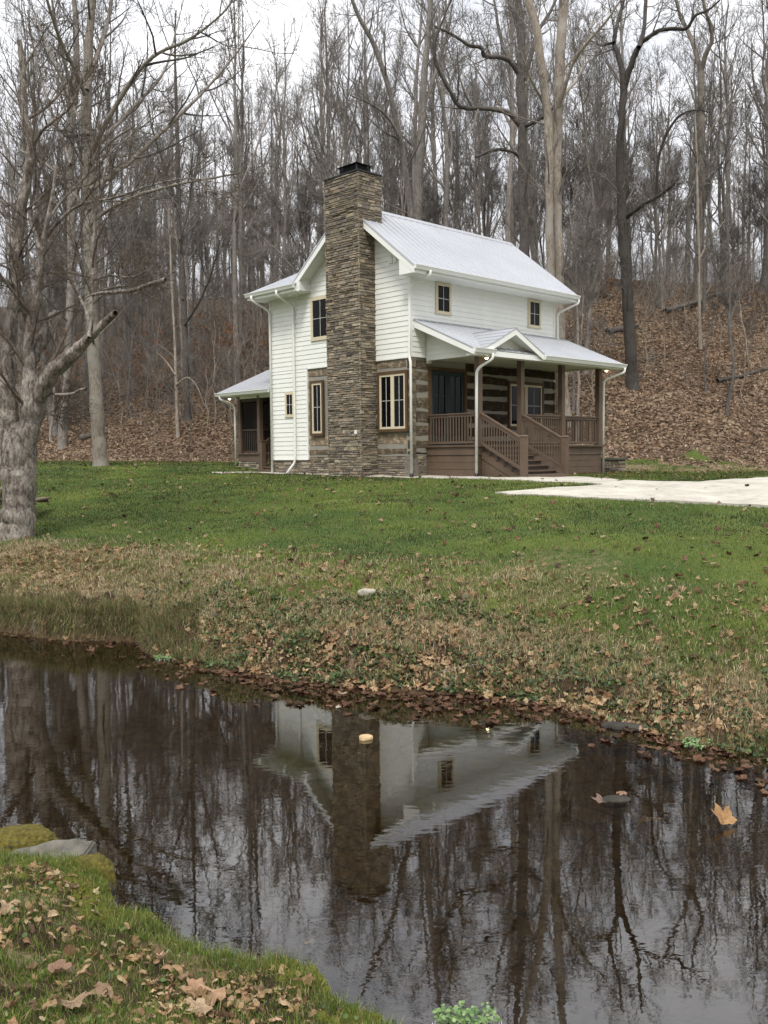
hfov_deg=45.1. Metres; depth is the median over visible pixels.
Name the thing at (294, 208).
young tree
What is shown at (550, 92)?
bare tree
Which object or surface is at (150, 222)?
young tree
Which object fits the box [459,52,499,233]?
bare tree
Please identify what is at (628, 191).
young tree
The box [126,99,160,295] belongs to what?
bare tree
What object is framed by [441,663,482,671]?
stick
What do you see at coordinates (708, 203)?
bare tree
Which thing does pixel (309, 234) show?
bare tree
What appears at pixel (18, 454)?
bare tree
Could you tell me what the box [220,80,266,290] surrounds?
bare tree
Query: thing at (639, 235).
young tree
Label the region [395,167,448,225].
young tree
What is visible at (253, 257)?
young tree
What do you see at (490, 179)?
bare tree
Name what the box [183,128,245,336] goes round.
bare tree
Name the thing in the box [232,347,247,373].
beech sapling
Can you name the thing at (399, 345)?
farmhouse
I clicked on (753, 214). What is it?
young tree
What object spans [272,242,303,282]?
young tree
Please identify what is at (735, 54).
bare tree
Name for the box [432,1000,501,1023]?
watercress
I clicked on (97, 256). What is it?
bare tree
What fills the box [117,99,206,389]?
bare tree
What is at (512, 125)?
bare tree
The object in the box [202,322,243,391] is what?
beech sapling
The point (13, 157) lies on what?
bare tree
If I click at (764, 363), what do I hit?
sapling
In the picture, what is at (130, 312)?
young tree
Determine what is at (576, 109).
bare tree
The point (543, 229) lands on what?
bare tree
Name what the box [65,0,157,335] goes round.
bare tree
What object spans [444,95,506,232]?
bare tree
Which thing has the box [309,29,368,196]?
bare tree
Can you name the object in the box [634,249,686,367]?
sapling
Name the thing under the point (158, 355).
sapling
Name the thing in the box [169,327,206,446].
sapling
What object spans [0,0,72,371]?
bare tree
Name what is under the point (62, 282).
young tree
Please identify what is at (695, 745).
watercress
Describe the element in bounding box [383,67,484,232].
bare tree
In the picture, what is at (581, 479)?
path
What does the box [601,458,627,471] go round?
stone wall
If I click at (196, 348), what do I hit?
beech sapling
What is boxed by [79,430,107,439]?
fallen log
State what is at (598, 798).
leaf
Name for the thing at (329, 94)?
bare tree
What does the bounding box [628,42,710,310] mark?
bare tree
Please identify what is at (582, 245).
young tree
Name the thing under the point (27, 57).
bare tree
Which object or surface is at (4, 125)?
bare tree
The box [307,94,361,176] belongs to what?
bare tree
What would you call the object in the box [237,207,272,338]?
young tree
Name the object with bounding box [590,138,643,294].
young tree
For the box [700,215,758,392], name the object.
young tree
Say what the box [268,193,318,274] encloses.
young tree
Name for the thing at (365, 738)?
river stone
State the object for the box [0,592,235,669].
hanging grass
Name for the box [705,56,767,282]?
bare tree
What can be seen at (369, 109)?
bare tree
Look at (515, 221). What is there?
young tree
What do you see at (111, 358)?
beech sapling
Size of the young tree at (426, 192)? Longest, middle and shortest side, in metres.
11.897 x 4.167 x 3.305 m
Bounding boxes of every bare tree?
[0,0,61,234]
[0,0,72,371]
[0,0,270,541]
[0,59,14,235]
[0,79,61,315]
[0,116,56,346]
[0,120,39,361]
[1,0,148,449]
[2,0,308,465]
[3,143,80,336]
[4,11,96,436]
[5,0,130,404]
[29,111,95,395]
[46,36,100,261]
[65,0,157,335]
[65,133,203,334]
[72,0,150,377]
[74,108,161,362]
[79,111,159,376]
[92,97,160,301]
[95,163,123,315]
[101,26,162,311]
[112,106,141,358]
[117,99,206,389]
[120,170,171,347]
[121,0,243,421]
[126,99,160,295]
[141,62,211,303]
[143,75,190,276]
[143,156,205,370]
[146,116,205,292]
[147,235,209,436]
[156,154,197,263]
[159,138,230,343]
[161,0,288,384]
[163,127,215,297]
[166,152,213,297]
[182,90,214,301]
[183,121,253,324]
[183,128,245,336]
[201,124,256,248]
[202,110,266,329]
[203,31,349,277]
[204,0,290,353]
[208,35,256,337]
[211,107,255,295]
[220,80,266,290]
[232,87,322,260]
[244,124,274,273]
[246,0,322,276]
[249,35,304,282]
[255,74,334,252]
[264,167,291,272]
[272,130,301,260]
[281,0,350,241]
[282,0,384,178]
[291,0,359,184]
[292,141,330,259]
[296,106,397,237]
[306,0,400,187]
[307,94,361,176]
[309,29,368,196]
[320,78,382,209]
[321,142,387,233]
[327,0,474,220]
[327,104,393,178]
[348,37,405,172]
[357,48,441,211]
[357,54,417,213]
[360,77,436,209]
[361,9,410,211]
[367,82,402,204]
[368,102,400,210]
[372,77,410,193]
[375,0,464,223]
[375,0,500,226]
[379,78,427,216]
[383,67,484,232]
[397,2,460,179]
[405,0,575,257]
[428,31,514,235]
[430,26,491,228]
[430,31,514,234]
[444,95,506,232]
[452,0,549,242]
[456,185,477,233]
[459,42,499,233]
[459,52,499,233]
[459,83,537,236]
[462,81,534,236]
[475,0,547,262]
[480,0,634,426]
[481,1,545,258]
[484,0,548,245]
[514,57,571,204]
[515,0,587,275]
[528,59,573,231]
[528,89,551,228]
[528,100,580,217]
[529,141,545,265]
[537,0,679,373]
[537,41,626,209]
[548,68,616,292]
[561,104,593,205]
[562,118,605,229]
[564,16,629,182]
[566,50,617,222]
[568,0,657,166]
[569,23,688,277]
[570,0,741,390]
[572,47,644,254]
[574,61,647,250]
[587,77,641,275]
[593,1,649,260]
[625,63,700,300]
[627,41,754,306]
[627,80,684,283]
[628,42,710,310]
[652,0,757,302]
[657,50,735,280]
[664,0,718,282]
[666,148,714,265]
[668,1,762,280]
[671,0,765,281]
[672,56,742,312]
[672,111,735,348]
[689,125,761,416]
[690,5,747,266]
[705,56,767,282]
[705,70,748,255]
[709,44,767,209]
[720,9,767,168]
[729,0,767,291]
[735,0,767,331]
[738,61,767,312]
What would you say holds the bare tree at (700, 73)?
on the ground at (414, 871)
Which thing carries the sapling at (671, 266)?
on the ground at (414, 871)
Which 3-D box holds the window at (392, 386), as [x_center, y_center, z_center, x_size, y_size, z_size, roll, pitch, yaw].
[0.262,-3.436,28.747,0.085,1.880,1.320,-4,5,-44]
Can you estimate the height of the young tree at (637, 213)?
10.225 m
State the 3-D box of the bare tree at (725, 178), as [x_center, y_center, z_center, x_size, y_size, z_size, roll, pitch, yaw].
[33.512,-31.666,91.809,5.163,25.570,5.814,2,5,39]
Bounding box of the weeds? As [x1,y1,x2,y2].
[2,862,395,1023]
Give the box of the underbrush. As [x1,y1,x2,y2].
[0,220,767,439]
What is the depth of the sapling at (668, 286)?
49.08 m
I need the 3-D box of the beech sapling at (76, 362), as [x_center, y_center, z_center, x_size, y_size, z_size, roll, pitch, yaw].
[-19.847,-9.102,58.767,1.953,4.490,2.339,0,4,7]
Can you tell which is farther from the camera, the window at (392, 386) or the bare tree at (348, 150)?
the bare tree at (348, 150)
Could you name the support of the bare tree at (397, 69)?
on the ground at (414, 871)
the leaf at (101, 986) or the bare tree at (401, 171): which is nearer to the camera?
the leaf at (101, 986)
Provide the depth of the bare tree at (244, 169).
70.30 m
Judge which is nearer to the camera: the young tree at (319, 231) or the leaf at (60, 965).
the leaf at (60, 965)
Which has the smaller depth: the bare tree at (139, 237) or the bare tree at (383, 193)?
the bare tree at (139, 237)
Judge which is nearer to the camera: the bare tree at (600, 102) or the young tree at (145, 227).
the young tree at (145, 227)
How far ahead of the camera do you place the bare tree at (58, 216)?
68.42 m
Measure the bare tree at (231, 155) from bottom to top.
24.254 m
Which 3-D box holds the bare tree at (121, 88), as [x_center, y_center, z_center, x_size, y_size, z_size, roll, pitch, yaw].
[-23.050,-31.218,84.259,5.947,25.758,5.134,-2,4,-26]
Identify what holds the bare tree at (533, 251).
on the ground at (414, 871)
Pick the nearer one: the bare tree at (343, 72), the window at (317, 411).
the window at (317, 411)
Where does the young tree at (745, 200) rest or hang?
on the ground at (414, 871)
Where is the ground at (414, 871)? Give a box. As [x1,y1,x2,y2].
[0,279,767,1023]
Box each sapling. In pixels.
[36,324,80,409]
[56,334,84,399]
[72,364,101,428]
[101,329,134,442]
[101,344,120,377]
[113,359,134,399]
[120,342,169,435]
[126,325,171,406]
[131,347,148,386]
[135,289,161,336]
[140,343,173,446]
[155,354,178,392]
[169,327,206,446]
[182,324,235,426]
[191,339,217,381]
[193,311,230,372]
[194,280,222,335]
[194,296,244,423]
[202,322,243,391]
[204,343,241,422]
[209,323,232,371]
[216,297,248,354]
[217,308,250,351]
[217,324,262,381]
[224,298,263,402]
[225,300,259,356]
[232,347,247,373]
[235,291,268,370]
[242,284,268,375]
[247,318,268,369]
[253,310,268,345]
[484,219,517,243]
[563,310,622,416]
[569,260,601,345]
[595,257,619,298]
[632,240,681,370]
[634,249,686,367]
[642,254,697,372]
[649,238,692,327]
[662,219,712,332]
[671,233,712,341]
[695,235,759,344]
[711,252,754,367]
[721,232,756,323]
[727,298,767,402]
[731,256,757,296]
[760,332,767,400]
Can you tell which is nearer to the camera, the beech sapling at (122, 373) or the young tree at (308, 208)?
the beech sapling at (122, 373)
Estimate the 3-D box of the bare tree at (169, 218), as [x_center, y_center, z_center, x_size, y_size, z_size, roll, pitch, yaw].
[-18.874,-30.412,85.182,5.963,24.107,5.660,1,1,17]
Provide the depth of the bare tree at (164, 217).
102.84 m
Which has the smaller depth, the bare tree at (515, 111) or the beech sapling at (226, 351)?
the beech sapling at (226, 351)
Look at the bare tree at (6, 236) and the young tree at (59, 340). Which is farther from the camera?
the bare tree at (6, 236)
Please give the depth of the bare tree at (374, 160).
56.16 m
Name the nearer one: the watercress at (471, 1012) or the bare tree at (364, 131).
the watercress at (471, 1012)
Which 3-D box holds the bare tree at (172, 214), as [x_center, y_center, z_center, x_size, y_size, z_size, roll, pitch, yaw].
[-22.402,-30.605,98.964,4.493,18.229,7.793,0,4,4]
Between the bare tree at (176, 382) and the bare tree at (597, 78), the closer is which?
the bare tree at (176, 382)
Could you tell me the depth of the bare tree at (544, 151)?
64.40 m
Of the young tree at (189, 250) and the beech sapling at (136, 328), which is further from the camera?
the young tree at (189, 250)
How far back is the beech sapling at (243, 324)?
63.55 m
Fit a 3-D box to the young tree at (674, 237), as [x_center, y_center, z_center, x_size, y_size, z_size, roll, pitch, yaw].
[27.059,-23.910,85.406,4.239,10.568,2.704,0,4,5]
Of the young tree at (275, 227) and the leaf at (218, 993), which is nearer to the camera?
the leaf at (218, 993)
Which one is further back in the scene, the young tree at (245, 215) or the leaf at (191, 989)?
the young tree at (245, 215)
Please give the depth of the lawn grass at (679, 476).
19.55 m
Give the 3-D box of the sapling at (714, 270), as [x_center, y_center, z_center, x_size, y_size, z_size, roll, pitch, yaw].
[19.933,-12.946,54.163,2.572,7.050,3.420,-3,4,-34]
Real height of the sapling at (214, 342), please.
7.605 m
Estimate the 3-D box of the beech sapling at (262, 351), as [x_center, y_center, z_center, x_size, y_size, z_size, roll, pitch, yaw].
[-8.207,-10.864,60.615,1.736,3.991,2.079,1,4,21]
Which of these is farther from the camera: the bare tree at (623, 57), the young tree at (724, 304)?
the bare tree at (623, 57)
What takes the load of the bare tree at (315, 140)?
on the ground at (414, 871)
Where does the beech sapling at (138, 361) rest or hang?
on the ground at (414, 871)
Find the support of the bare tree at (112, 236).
on the ground at (414, 871)
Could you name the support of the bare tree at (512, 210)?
on the ground at (414, 871)
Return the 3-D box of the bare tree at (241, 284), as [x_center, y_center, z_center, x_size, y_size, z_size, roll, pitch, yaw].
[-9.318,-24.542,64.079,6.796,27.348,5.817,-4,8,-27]
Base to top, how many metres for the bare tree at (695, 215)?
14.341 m
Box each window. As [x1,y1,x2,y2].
[285,392,292,416]
[309,380,324,435]
[310,295,327,341]
[377,370,408,431]
[435,282,451,315]
[508,381,543,429]
[527,298,541,328]
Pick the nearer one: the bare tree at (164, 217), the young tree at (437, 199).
the young tree at (437, 199)
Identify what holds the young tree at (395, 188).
on the ground at (414, 871)
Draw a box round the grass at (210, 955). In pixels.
[0,845,407,1023]
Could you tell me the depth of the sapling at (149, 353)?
50.37 m
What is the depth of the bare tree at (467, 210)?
94.49 m
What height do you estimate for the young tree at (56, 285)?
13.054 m
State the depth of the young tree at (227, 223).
83.41 m
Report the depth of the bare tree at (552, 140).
42.10 m
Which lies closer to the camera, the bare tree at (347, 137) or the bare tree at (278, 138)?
the bare tree at (347, 137)
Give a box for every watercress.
[154,654,173,662]
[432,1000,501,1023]
[682,736,713,750]
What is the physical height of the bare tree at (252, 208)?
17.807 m
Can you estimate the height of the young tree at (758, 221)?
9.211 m
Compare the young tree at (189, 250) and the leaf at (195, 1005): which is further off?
the young tree at (189, 250)
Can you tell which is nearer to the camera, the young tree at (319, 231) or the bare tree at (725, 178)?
the young tree at (319, 231)
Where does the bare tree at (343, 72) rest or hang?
on the ground at (414, 871)
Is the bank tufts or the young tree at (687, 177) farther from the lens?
the young tree at (687, 177)
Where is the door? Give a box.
[428,367,466,445]
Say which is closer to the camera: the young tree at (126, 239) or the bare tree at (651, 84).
the bare tree at (651, 84)
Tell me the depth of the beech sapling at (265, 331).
65.11 m
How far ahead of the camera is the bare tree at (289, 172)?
100.78 m
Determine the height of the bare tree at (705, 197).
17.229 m
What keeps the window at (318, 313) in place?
in the farmhouse
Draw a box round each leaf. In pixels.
[0,900,13,914]
[47,959,74,973]
[60,991,89,1008]
[87,981,113,998]
[182,977,203,995]
[185,998,212,1013]
[192,983,227,1005]
[304,939,314,943]
[590,793,603,802]
[616,790,627,794]
[637,815,662,825]
[711,803,736,826]
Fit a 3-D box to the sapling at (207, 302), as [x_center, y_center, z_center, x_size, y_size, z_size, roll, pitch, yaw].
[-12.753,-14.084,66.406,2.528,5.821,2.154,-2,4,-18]
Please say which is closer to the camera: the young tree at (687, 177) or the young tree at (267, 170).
the young tree at (687, 177)
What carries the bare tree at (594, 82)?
on the ground at (414, 871)
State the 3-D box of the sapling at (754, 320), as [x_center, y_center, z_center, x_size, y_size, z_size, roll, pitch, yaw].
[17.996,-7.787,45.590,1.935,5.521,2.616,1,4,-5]
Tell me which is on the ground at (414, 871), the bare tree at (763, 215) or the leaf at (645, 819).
the bare tree at (763, 215)
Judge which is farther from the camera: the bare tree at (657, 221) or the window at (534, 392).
the bare tree at (657, 221)
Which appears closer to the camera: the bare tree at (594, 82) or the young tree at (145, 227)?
the young tree at (145, 227)
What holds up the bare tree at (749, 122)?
on the ground at (414, 871)
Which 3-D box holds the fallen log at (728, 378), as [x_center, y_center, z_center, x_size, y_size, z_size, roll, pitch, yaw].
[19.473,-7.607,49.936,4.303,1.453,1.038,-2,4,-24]
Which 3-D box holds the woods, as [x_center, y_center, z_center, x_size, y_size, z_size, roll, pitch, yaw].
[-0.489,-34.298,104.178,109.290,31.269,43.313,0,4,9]
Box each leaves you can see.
[0,454,767,608]
[0,633,767,800]
[0,860,356,1023]
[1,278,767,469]
[2,575,767,758]
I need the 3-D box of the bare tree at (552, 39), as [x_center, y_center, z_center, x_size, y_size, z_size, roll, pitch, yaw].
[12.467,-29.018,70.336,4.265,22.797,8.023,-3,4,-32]
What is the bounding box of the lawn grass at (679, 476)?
[0,448,767,681]
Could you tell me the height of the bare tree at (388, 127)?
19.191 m
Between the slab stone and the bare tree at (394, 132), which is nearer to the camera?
the slab stone
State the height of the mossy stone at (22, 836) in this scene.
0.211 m
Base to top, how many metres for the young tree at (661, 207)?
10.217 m
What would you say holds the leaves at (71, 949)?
on the ground at (414, 871)
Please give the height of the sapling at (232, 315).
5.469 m
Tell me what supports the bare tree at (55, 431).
on the ground at (414, 871)
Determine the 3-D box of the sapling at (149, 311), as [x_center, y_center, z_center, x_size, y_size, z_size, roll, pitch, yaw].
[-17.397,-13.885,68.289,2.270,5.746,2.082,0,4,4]
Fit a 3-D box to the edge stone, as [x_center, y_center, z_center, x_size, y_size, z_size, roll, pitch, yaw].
[2.398,2.150,9.196,0.460,0.107,0.166,1,4,20]
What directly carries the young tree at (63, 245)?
on the ground at (414, 871)
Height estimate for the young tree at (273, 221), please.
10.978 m
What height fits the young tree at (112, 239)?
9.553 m
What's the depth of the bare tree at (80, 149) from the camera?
57.35 m
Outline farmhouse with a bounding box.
[215,162,627,476]
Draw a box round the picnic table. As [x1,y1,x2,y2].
[0,487,50,512]
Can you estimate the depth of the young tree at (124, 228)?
71.59 m
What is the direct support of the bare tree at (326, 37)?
on the ground at (414, 871)
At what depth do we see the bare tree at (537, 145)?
82.86 m
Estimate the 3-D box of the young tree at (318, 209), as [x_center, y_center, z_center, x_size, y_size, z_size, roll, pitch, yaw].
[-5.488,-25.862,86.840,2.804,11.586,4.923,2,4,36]
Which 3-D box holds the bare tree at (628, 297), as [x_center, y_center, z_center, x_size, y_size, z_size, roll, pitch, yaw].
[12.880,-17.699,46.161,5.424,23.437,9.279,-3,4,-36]
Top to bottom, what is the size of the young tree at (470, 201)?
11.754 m
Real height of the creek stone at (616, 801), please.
0.083 m
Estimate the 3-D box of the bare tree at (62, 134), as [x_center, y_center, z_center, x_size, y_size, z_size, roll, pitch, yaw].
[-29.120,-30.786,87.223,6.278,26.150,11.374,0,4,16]
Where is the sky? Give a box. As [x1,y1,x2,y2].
[0,0,767,306]
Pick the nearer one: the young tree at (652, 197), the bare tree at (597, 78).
the young tree at (652, 197)
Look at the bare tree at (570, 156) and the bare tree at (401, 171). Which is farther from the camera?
the bare tree at (570, 156)
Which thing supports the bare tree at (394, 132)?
on the ground at (414, 871)
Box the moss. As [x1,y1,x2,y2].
[0,857,380,1023]
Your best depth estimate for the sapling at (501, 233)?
56.68 m
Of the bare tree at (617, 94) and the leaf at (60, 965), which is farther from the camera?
the bare tree at (617, 94)
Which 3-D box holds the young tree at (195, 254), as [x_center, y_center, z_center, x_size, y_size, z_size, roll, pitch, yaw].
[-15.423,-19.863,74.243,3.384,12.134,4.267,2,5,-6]
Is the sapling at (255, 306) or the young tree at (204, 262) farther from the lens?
the young tree at (204, 262)
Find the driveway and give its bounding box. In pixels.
[495,477,767,507]
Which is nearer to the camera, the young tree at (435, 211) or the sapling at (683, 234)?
the sapling at (683, 234)
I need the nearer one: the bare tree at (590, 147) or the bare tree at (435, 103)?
the bare tree at (590, 147)
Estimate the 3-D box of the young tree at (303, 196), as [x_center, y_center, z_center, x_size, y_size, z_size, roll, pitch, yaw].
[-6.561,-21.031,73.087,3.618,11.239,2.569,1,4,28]
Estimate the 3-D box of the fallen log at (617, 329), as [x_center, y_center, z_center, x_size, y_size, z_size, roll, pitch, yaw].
[14.376,-11.099,55.904,2.559,0.980,1.001,-2,4,-23]
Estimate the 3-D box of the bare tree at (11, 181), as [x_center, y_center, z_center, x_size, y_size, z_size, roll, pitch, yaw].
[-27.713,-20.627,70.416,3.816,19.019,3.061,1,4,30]
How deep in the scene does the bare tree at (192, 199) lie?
98.33 m
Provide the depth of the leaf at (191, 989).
4.05 m
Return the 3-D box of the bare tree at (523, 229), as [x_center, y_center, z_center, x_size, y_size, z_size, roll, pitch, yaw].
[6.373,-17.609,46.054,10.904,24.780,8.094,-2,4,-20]
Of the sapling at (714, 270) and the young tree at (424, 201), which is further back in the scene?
the young tree at (424, 201)
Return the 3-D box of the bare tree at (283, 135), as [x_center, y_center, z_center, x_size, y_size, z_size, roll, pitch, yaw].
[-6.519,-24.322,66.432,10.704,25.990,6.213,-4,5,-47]
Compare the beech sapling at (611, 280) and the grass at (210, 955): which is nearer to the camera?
the grass at (210, 955)
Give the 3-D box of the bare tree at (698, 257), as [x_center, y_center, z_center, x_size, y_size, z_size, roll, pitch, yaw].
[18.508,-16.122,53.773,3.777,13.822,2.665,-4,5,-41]
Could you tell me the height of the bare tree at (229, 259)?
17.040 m
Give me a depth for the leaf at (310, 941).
5.59 m
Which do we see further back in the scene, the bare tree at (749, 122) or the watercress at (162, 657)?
the bare tree at (749, 122)
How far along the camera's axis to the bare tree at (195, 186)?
85.18 m
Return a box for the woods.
[0,2,767,301]
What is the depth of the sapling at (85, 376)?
51.41 m
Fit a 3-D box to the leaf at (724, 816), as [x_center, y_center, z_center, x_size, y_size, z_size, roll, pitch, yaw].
[2.482,2.222,6.763,0.193,0.050,0.221,4,41,-29]
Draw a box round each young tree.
[0,307,4,331]
[1,276,62,380]
[18,215,84,440]
[22,220,62,372]
[23,255,82,422]
[48,247,76,312]
[50,212,80,307]
[63,232,111,379]
[75,219,116,317]
[102,252,156,418]
[103,213,120,270]
[108,213,165,301]
[110,186,149,331]
[112,208,139,302]
[122,199,176,368]
[132,205,157,314]
[143,224,195,392]
[168,214,199,292]
[175,191,214,327]
[189,206,231,337]
[190,191,243,364]
[208,183,251,299]
[219,190,264,260]
[230,192,280,366]
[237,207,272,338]
[245,160,274,303]
[248,170,316,286]
[263,179,287,270]
[264,207,282,277]
[267,198,286,260]
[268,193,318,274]
[268,240,316,302]
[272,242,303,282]
[280,175,319,266]
[288,162,319,267]
[296,158,342,236]
[298,157,323,240]
[312,178,323,238]
[382,165,424,216]
[386,159,436,219]
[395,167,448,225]
[397,177,440,222]
[423,174,440,222]
[424,165,462,227]
[437,122,482,228]
[438,201,470,229]
[452,139,495,236]
[469,140,504,236]
[486,157,518,240]
[490,137,561,265]
[497,173,528,246]
[497,178,535,241]
[511,144,564,268]
[532,135,578,218]
[535,111,598,313]
[542,176,611,444]
[562,163,589,254]
[562,188,623,412]
[574,124,630,305]
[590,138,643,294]
[598,151,618,278]
[603,149,640,241]
[627,163,649,279]
[627,192,660,277]
[635,140,672,280]
[646,150,678,279]
[658,197,693,280]
[661,150,693,279]
[664,134,714,261]
[677,150,716,242]
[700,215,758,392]
[729,175,756,268]
[731,167,767,302]
[738,158,765,281]
[738,167,764,264]
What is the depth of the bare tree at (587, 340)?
47.70 m
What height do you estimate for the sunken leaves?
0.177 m
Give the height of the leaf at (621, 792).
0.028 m
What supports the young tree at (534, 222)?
on the ground at (414, 871)
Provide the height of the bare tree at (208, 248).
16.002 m
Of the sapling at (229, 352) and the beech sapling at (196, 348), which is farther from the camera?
the beech sapling at (196, 348)
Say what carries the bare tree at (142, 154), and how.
on the ground at (414, 871)
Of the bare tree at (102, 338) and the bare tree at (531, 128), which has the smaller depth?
the bare tree at (102, 338)
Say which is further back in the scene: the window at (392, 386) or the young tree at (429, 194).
the young tree at (429, 194)
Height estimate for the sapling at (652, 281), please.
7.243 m
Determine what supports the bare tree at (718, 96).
on the ground at (414, 871)
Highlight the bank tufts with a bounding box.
[0,581,767,760]
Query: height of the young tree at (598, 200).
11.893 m
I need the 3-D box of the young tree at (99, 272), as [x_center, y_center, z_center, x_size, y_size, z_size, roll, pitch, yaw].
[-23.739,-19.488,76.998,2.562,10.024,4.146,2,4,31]
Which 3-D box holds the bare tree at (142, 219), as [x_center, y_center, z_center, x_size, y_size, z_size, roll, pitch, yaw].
[-17.620,-18.483,62.943,5.439,19.140,7.015,-2,4,-25]
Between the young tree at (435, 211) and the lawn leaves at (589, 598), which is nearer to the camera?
the lawn leaves at (589, 598)
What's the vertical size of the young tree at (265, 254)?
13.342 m
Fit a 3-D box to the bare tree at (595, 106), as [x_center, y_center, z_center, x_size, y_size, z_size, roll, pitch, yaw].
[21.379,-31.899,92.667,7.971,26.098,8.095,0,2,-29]
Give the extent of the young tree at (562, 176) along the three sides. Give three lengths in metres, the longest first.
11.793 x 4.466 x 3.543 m
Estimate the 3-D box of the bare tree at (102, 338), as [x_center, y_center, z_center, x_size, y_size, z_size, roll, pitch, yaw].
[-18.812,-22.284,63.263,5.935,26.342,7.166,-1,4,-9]
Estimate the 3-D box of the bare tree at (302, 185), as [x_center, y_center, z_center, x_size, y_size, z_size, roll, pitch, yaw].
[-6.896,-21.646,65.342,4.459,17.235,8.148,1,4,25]
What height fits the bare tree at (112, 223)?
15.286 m
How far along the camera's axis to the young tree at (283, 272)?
46.86 m
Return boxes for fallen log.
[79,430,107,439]
[605,323,638,333]
[663,272,744,312]
[716,368,767,382]
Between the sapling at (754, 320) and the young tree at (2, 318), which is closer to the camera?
the sapling at (754, 320)
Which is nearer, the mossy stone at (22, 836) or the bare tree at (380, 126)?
the mossy stone at (22, 836)
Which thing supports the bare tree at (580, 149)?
on the ground at (414, 871)
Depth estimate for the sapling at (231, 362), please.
49.17 m
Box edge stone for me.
[601,721,644,732]
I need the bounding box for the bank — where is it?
[0,537,767,760]
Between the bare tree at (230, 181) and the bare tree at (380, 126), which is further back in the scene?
the bare tree at (230, 181)
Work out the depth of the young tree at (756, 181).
73.99 m
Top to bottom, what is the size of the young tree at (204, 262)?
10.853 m
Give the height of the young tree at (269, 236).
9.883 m
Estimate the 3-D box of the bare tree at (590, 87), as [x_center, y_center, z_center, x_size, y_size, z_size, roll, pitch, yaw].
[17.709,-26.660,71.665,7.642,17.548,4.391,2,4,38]
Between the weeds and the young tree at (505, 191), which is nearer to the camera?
the weeds
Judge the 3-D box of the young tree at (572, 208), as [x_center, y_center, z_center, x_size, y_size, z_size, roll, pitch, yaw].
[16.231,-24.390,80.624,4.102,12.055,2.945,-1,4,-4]
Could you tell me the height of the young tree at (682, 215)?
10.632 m
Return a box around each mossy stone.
[0,824,59,852]
[68,852,116,895]
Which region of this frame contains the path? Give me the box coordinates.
[212,472,618,484]
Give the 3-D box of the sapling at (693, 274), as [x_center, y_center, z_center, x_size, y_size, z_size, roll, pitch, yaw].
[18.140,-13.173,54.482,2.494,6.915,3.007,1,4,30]
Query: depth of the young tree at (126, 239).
72.78 m
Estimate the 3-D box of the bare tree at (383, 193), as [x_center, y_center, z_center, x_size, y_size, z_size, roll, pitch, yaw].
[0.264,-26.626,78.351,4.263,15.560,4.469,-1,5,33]
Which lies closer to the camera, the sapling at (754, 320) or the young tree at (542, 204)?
the sapling at (754, 320)
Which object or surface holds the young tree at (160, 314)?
on the ground at (414, 871)
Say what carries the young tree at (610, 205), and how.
on the ground at (414, 871)
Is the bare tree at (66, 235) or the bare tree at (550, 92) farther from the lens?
the bare tree at (550, 92)
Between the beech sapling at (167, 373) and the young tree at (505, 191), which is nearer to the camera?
the beech sapling at (167, 373)
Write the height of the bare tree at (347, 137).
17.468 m
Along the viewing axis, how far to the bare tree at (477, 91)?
67.75 m
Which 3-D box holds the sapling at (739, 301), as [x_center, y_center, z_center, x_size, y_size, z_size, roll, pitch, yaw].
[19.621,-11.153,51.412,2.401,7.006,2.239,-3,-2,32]
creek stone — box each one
[600,795,631,807]
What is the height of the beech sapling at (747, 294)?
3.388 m
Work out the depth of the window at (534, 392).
32.28 m
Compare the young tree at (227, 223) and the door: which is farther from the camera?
the young tree at (227, 223)
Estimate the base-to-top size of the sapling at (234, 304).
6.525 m
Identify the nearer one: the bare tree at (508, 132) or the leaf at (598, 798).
the leaf at (598, 798)
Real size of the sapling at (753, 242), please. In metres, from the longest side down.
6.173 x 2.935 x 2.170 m
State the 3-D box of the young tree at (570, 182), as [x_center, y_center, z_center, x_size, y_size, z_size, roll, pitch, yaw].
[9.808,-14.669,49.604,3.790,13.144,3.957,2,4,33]
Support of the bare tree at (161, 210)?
on the ground at (414, 871)
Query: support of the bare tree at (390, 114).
on the ground at (414, 871)
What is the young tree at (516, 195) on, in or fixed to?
on the ground at (414, 871)
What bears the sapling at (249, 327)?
on the ground at (414, 871)
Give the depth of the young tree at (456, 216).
83.74 m
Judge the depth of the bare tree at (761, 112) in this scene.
54.06 m
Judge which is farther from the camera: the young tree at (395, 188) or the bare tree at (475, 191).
the young tree at (395, 188)
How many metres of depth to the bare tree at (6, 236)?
76.54 m
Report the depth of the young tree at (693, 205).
67.24 m
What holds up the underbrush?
on the ground at (414, 871)
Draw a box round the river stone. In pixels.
[359,734,372,743]
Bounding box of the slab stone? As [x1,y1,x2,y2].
[4,838,96,857]
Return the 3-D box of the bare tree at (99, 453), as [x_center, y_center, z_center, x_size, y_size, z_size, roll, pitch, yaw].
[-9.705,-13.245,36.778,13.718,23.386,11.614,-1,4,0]
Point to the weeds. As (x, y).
(24, 935)
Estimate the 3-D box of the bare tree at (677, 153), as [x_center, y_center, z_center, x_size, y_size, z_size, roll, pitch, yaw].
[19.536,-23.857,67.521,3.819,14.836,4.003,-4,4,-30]
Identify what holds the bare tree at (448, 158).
on the ground at (414, 871)
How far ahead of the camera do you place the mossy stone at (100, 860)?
5.57 m
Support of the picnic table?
on the ground at (414, 871)
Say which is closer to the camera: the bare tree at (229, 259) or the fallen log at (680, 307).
the fallen log at (680, 307)

